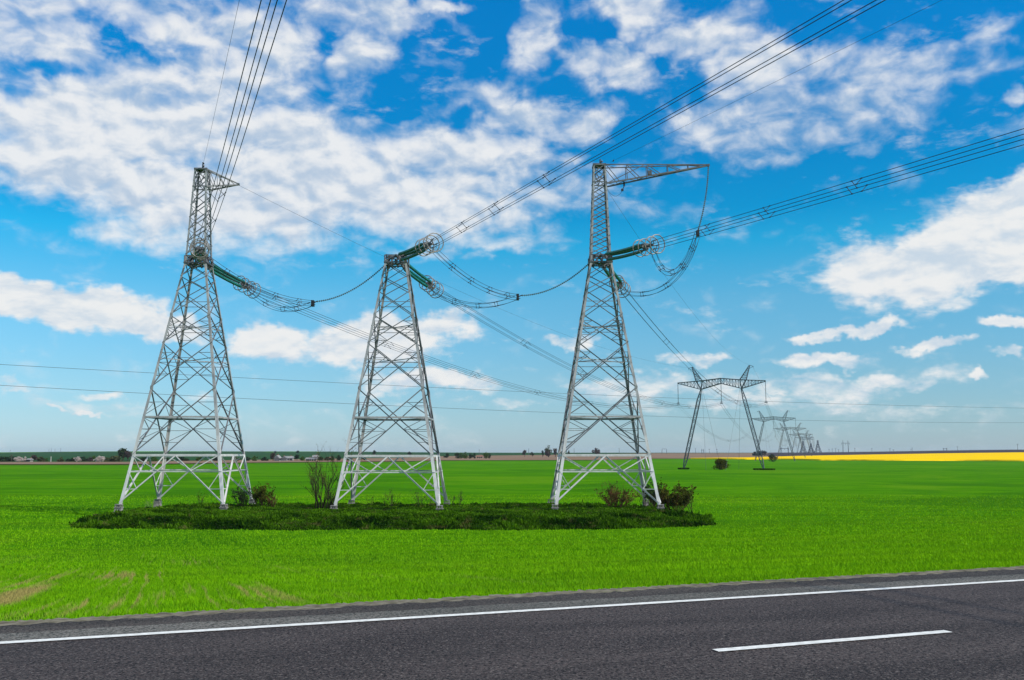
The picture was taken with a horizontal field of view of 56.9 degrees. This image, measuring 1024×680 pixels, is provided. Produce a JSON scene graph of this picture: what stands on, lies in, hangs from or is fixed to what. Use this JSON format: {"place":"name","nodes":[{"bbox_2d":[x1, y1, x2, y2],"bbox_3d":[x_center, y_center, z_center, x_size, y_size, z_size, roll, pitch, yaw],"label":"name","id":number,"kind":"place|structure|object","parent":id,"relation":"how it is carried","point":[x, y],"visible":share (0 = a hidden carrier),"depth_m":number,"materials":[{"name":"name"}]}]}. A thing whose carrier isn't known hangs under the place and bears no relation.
{"place":"outdoors","nodes":[
{"label":"outdoors","id":0,"kind":"place"},
{"bbox_2d":[0,451,635,461],"bbox_3d":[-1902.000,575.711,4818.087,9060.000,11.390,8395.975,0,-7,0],"label":"hill","id":1,"kind":"structure","parent":0,"point":[54,456],"depth_m":1952.58,"materials":[{"name":"green plant"}]},
{"bbox_2d":[94,456,105,461],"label":"flowering tree","id":2,"kind":"object","parent":1,"relation":"on","point":[99,458],"visible":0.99,"depth_m":674.33,"materials":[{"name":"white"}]},
{"bbox_2d":[108,456,121,461],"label":"bush","id":3,"kind":"object","parent":1,"relation":"on","point":[114,458],"visible":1,"depth_m":692.97,"materials":[{"name":"green plant"}]},
{"bbox_2d":[118,448,126,460],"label":"tree","id":4,"kind":"object","parent":1,"relation":"on","point":[121,451],"visible":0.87,"depth_m":753.74,"materials":[{"name":"green plant"}]},
{"bbox_2d":[124,451,131,460],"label":"tree","id":5,"kind":"object","parent":1,"relation":"on","point":[128,453],"visible":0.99,"depth_m":743.80,"materials":[{"name":"green plant"}]},
{"bbox_2d":[0,453,767,463],"bbox_3d":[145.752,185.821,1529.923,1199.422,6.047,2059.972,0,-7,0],"label":"ploughed field","id":6,"kind":"structure","parent":0,"point":[653,456],"depth_m":1039.76,"materials":[{"name":"soil"}]},
{"bbox_2d":[0,576,1023,679],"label":"road","id":7,"kind":"structure","parent":0,"point":[983,624],"depth_m":12.79,"materials":[{"name":"grey asphalt"}]},
{"bbox_2d":[0,574,1023,641],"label":"grit strip","id":8,"kind":"object","parent":7,"relation":"on","point":[259,622],"visible":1,"depth_m":15.76,"materials":[{"name":"grey gravel"}]},
{"bbox_2d":[0,569,1023,633],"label":"road shoulder","id":9,"kind":"object","parent":7,"relation":"on","point":[69,625],"visible":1,"depth_m":16.42},
{"bbox_2d":[0,579,1023,643],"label":"edge line","id":10,"kind":"object","parent":7,"relation":"on","point":[118,635],"visible":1,"depth_m":15.25,"materials":[{"name":"paint"}]},
{"bbox_2d":[713,630,949,650],"bbox_3d":[4.534,4.177,13.161,3.940,0.001,0.178,2,-7,-20],"label":"dash","id":11,"kind":"object","parent":7,"relation":"on","point":[826,641],"visible":1,"depth_m":13.14,"materials":[{"name":"paint"}]},
{"bbox_2d":[0,451,1023,620],"bbox_3d":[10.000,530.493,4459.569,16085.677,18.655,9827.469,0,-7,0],"label":"field","id":12,"kind":"structure","parent":0,"point":[517,478],"depth_m":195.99,"materials":[{"name":"green plant"}]},
{"bbox_2d":[0,456,10,461],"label":"bush","id":13,"kind":"object","parent":12,"relation":"on","point":[4,459],"visible":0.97,"depth_m":693.95,"materials":[{"name":"green plant"}]},
{"bbox_2d":[13,456,22,461],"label":"flowering tree","id":14,"kind":"object","parent":12,"relation":"on","point":[18,459],"visible":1,"depth_m":683.42,"materials":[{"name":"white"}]},
{"bbox_2d":[37,456,44,461],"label":"bush","id":15,"kind":"object","parent":12,"relation":"on","point":[41,459],"visible":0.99,"depth_m":683.35,"materials":[{"name":"green plant"}]},
{"bbox_2d":[176,456,188,460],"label":"bush","id":16,"kind":"object","parent":12,"relation":"on","point":[183,458],"visible":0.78,"depth_m":722.82,"materials":[{"name":"green plant"}]},
{"bbox_2d":[274,454,281,460],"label":"house","id":17,"kind":"structure","parent":12,"relation":"on","point":[277,457],"depth_m":737.88,"materials":[{"name":"white glass"}]},
{"bbox_2d":[281,455,287,460],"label":"house","id":18,"kind":"structure","parent":12,"relation":"on","point":[284,458],"depth_m":738.12,"materials":[{"name":"white glass"}]},
{"bbox_2d":[113,505,650,529],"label":"mound","id":19,"kind":"object","parent":12,"relation":"on","point":[375,517],"visible":0.15,"depth_m":97.36,"materials":[{"name":"green plant"}]},
{"bbox_2d":[114,163,254,511],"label":"tension pylon","id":20,"kind":"object","parent":19,"relation":"on","point":[192,265],"visible":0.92,"depth_m":121.51,"materials":[{"name":"metal"}]},
{"bbox_2d":[189,238,209,261],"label":"tension insulator","id":21,"kind":"object","parent":20,"relation":"attached to","point":[197,252],"visible":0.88,"depth_m":112.88,"materials":[{"name":"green glass"}]},
{"bbox_2d":[195,0,286,251],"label":"conductor bundle","id":22,"kind":"object","parent":21,"relation":"attached to","point":[240,110],"visible":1,"depth_m":57.48,"materials":[{"name":"metal"}]},
{"bbox_2d":[199,251,314,311],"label":"jumper loop","id":23,"kind":"object","parent":22,"relation":"hanging from","point":[261,290],"visible":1,"depth_m":117.49,"materials":[{"name":"metal"}]},
{"bbox_2d":[202,3,238,163],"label":"earth wire","id":24,"kind":"object","parent":20,"relation":"attached to","point":[222,77],"visible":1,"depth_m":87.07,"materials":[{"name":"metal"}]},
{"bbox_2d":[207,264,260,298],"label":"tension insulator","id":25,"kind":"object","parent":20,"relation":"attached to","point":[222,276],"visible":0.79,"depth_m":129.61,"materials":[{"name":"green glass"}]},
{"bbox_2d":[250,286,676,408],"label":"conductor bundle","id":26,"kind":"object","parent":25,"relation":"hanging from","point":[434,358],"visible":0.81,"depth_m":181.15,"materials":[{"name":"metal"}]},
{"bbox_2d":[281,206,686,367],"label":"earth wire","id":27,"kind":"object","parent":20,"relation":"attached to","point":[429,277],"visible":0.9,"depth_m":161.83,"materials":[{"name":"metal"}]},
{"bbox_2d":[231,486,251,506],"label":"leafy shrub","id":28,"kind":"object","parent":19,"relation":"on","point":[242,498],"visible":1,"depth_m":119.47,"materials":[{"name":"green plant"}]},
{"bbox_2d":[248,482,275,505],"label":"leafy shrub","id":29,"kind":"object","parent":19,"relation":"on","point":[261,496],"visible":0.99,"depth_m":118.14,"materials":[{"name":"green plant"}]},
{"bbox_2d":[267,493,277,506],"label":"leafy shrub","id":30,"kind":"object","parent":19,"relation":"on","point":[272,502],"visible":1,"depth_m":117.20,"materials":[{"name":"green plant"}]},
{"bbox_2d":[301,441,360,508],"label":"bare shrub","id":31,"kind":"object","parent":19,"relation":"on","point":[322,482],"visible":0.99,"depth_m":113.31,"materials":[{"name":"brown plant"}]},
{"bbox_2d":[324,486,340,507],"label":"bare shrub","id":32,"kind":"object","parent":19,"relation":"on","point":[330,498],"visible":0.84,"depth_m":113.08,"materials":[{"name":"brown plant"}]},
{"bbox_2d":[62,500,716,530],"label":"weeds","id":33,"kind":"object","parent":19,"relation":"on","point":[620,518],"visible":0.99,"depth_m":99.55,"materials":[{"name":"green plant"}]},
{"bbox_2d":[330,254,449,509],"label":"tension pylon","id":34,"kind":"object","parent":19,"relation":"on","point":[388,263],"visible":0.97,"depth_m":118.88,"materials":[{"name":"metal"}]},
{"bbox_2d":[311,266,383,306],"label":"jumper insulator","id":35,"kind":"object","parent":34,"relation":"hanging from","point":[313,302],"visible":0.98,"depth_m":120.76,"materials":[{"name":"teal glass"}]},
{"bbox_2d":[398,233,443,260],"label":"tension insulator","id":36,"kind":"object","parent":34,"relation":"attached to","point":[419,248],"visible":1,"depth_m":113.75,"materials":[{"name":"green glass"}]},
{"bbox_2d":[429,0,884,247],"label":"conductor bundle","id":37,"kind":"object","parent":36,"relation":"attached to","point":[675,111],"visible":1,"depth_m":59.10,"materials":[{"name":"metal"}]},
{"bbox_2d":[433,248,515,307],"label":"jumper loop","id":38,"kind":"object","parent":37,"relation":"hanging from","point":[473,285],"visible":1,"depth_m":118.94,"materials":[{"name":"metal"}]},
{"bbox_2d":[401,264,443,297],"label":"tension insulator","id":39,"kind":"object","parent":34,"relation":"attached to","point":[429,283],"visible":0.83,"depth_m":129.06,"materials":[{"name":"green glass"}]},
{"bbox_2d":[436,286,716,408],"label":"conductor bundle","id":40,"kind":"object","parent":39,"relation":"hanging from","point":[663,402],"visible":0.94,"depth_m":174.52,"materials":[{"name":"metal"}]},
{"bbox_2d":[381,488,401,505],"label":"bare shrub","id":41,"kind":"object","parent":19,"relation":"on","point":[391,499],"visible":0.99,"depth_m":119.80,"materials":[{"name":"brown plant"}]},
{"bbox_2d":[409,491,424,503],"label":"bare shrub","id":42,"kind":"object","parent":19,"relation":"on","point":[417,497],"visible":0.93,"depth_m":119.52,"materials":[{"name":"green plant"}]},
{"bbox_2d":[448,491,462,505],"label":"bare shrub","id":43,"kind":"object","parent":19,"relation":"on","point":[455,498],"visible":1,"depth_m":120.21,"materials":[{"name":"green plant"}]},
{"bbox_2d":[594,481,639,506],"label":"leafy shrub","id":44,"kind":"object","parent":19,"relation":"on","point":[615,498],"visible":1,"depth_m":116.98,"materials":[{"name":"green plant"}]},
{"bbox_2d":[547,159,709,509],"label":"tension pylon","id":45,"kind":"object","parent":19,"relation":"on","point":[608,264],"visible":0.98,"depth_m":121.28,"materials":[{"name":"metal"}]},
{"bbox_2d":[516,264,588,300],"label":"jumper insulator","id":46,"kind":"object","parent":45,"relation":"hanging from","point":[517,297],"visible":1,"depth_m":120.99,"materials":[{"name":"teal glass"}]},
{"bbox_2d":[602,267,630,297],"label":"tension insulator","id":47,"kind":"object","parent":45,"relation":"attached to","point":[620,283],"visible":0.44,"depth_m":130.11,"materials":[{"name":"green glass"}]},
{"bbox_2d":[619,289,766,407],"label":"conductor bundle","id":48,"kind":"object","parent":47,"relation":"hanging from","point":[678,351],"visible":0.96,"depth_m":167.92,"materials":[{"name":"metal"}]},
{"bbox_2d":[604,234,664,260],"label":"tension insulator","id":49,"kind":"object","parent":45,"relation":"attached to","point":[645,246],"visible":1,"depth_m":114.23,"materials":[{"name":"green glass"}]},
{"bbox_2d":[653,128,1023,248],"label":"conductor bundle","id":50,"kind":"object","parent":49,"relation":"attached to","point":[852,185],"visible":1,"depth_m":79.84,"materials":[{"name":"metal"}]},
{"bbox_2d":[696,166,708,236],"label":"jumper insulator","id":51,"kind":"object","parent":45,"relation":"hanging from","point":[697,234],"visible":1,"depth_m":122.56,"materials":[{"name":"teal glass"}]},
{"bbox_2d":[621,233,700,296],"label":"jumper loop","id":52,"kind":"object","parent":51,"relation":"hanging from","point":[677,272],"visible":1,"depth_m":122.24,"materials":[{"name":"metal"}]},
{"bbox_2d":[613,5,930,161],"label":"earth wire","id":53,"kind":"object","parent":45,"relation":"attached to","point":[788,75],"visible":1,"depth_m":87.48,"materials":[{"name":"metal"}]},
{"bbox_2d":[638,493,646,506],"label":"leafy shrub","id":54,"kind":"object","parent":19,"relation":"on","point":[642,499],"visible":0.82,"depth_m":119.39,"materials":[{"name":"green plant"}]},
{"bbox_2d":[642,482,661,505],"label":"leafy shrub","id":55,"kind":"object","parent":19,"relation":"on","point":[651,500],"visible":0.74,"depth_m":116.96,"materials":[{"name":"green plant"}]},
{"bbox_2d":[642,477,698,510],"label":"leafy shrub","id":56,"kind":"object","parent":19,"relation":"on","point":[674,499],"visible":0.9,"depth_m":117.73,"materials":[{"name":"green plant"}]},
{"bbox_2d":[685,489,694,511],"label":"bare shrub","id":57,"kind":"object","parent":19,"relation":"on","point":[690,502],"visible":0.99,"depth_m":115.13,"materials":[{"name":"brown plant"}]},
{"bbox_2d":[0,566,1023,625],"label":"verge","id":58,"kind":"structure","parent":12,"relation":"on","point":[276,608],"depth_m":16.99,"materials":[{"name":"grey gravel"}]},
{"bbox_2d":[592,448,599,453],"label":"tree","id":59,"kind":"object","parent":12,"relation":"on","point":[596,451],"visible":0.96,"depth_m":1390.16,"materials":[{"name":"green plant"}]},
{"bbox_2d":[713,458,728,469],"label":"bush","id":60,"kind":"object","parent":12,"relation":"on","point":[720,463],"visible":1,"depth_m":367.82,"materials":[{"name":"green plant"}]},
{"bbox_2d":[677,365,765,470],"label":"portal pylon","id":61,"kind":"object","parent":12,"relation":"on","point":[718,383],"visible":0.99,"depth_m":376.14,"materials":[{"name":"metal"}]},
{"bbox_2d":[1,385,975,422],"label":"power wire","id":62,"kind":"object","parent":61,"relation":"attached to","point":[475,409],"visible":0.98,"depth_m":217.69,"materials":[{"name":"grey metal"}]},
{"bbox_2d":[0,364,995,407],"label":"power wire","id":63,"kind":"object","parent":61,"relation":"attached to","point":[458,388],"visible":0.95,"depth_m":215.86,"materials":[{"name":"grey metal"}]},
{"bbox_2d":[753,468,774,469],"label":"weed patch","id":64,"kind":"object","parent":12,"relation":"on","point":[763,469],"visible":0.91,"depth_m":365.21,"materials":[{"name":"green plant"}]},
{"bbox_2d":[768,454,777,461],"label":"bush","id":65,"kind":"object","parent":12,"relation":"on","point":[772,456],"visible":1,"depth_m":693.77,"materials":[{"name":"green plant"}]},
{"bbox_2d":[752,410,794,460],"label":"portal pylon","id":66,"kind":"object","parent":12,"relation":"on","point":[763,421],"visible":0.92,"depth_m":770.85,"materials":[{"name":"metal"}]},
{"bbox_2d":[789,431,811,455],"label":"portal pylon","id":67,"kind":"object","parent":12,"relation":"on","point":[805,441],"visible":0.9,"depth_m":1443.04,"materials":[{"name":"metal"}]},
{"bbox_2d":[0,0,1023,452],"label":"sky","id":68,"kind":"structure","parent":0,"point":[385,126],"materials":[{"name":"blue"}]},
{"bbox_2d":[690,452,1023,460],"bbox_3d":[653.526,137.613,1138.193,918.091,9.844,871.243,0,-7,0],"label":"rapeseed field","id":69,"kind":"structure","parent":0,"point":[1012,456],"depth_m":1003.76,"materials":[{"name":"yellow plant"}]},
{"bbox_2d":[775,423,805,457],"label":"portal pylon","id":70,"kind":"object","parent":69,"relation":"on","point":[793,428],"visible":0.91,"depth_m":1090.26,"materials":[{"name":"metal"}]},
{"bbox_2d":[766,450,1023,455],"bbox_3d":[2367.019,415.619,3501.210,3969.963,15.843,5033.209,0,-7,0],"label":"dark field","id":71,"kind":"structure","parent":0,"point":[894,452],"depth_m":1925.94,"materials":[{"name":"soil"}]},
{"bbox_2d":[815,440,821,452],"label":"tension pylon","id":72,"kind":"object","parent":71,"relation":"on","point":[818,446],"visible":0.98,"depth_m":2633.05,"materials":[{"name":"metal"}]}
]}

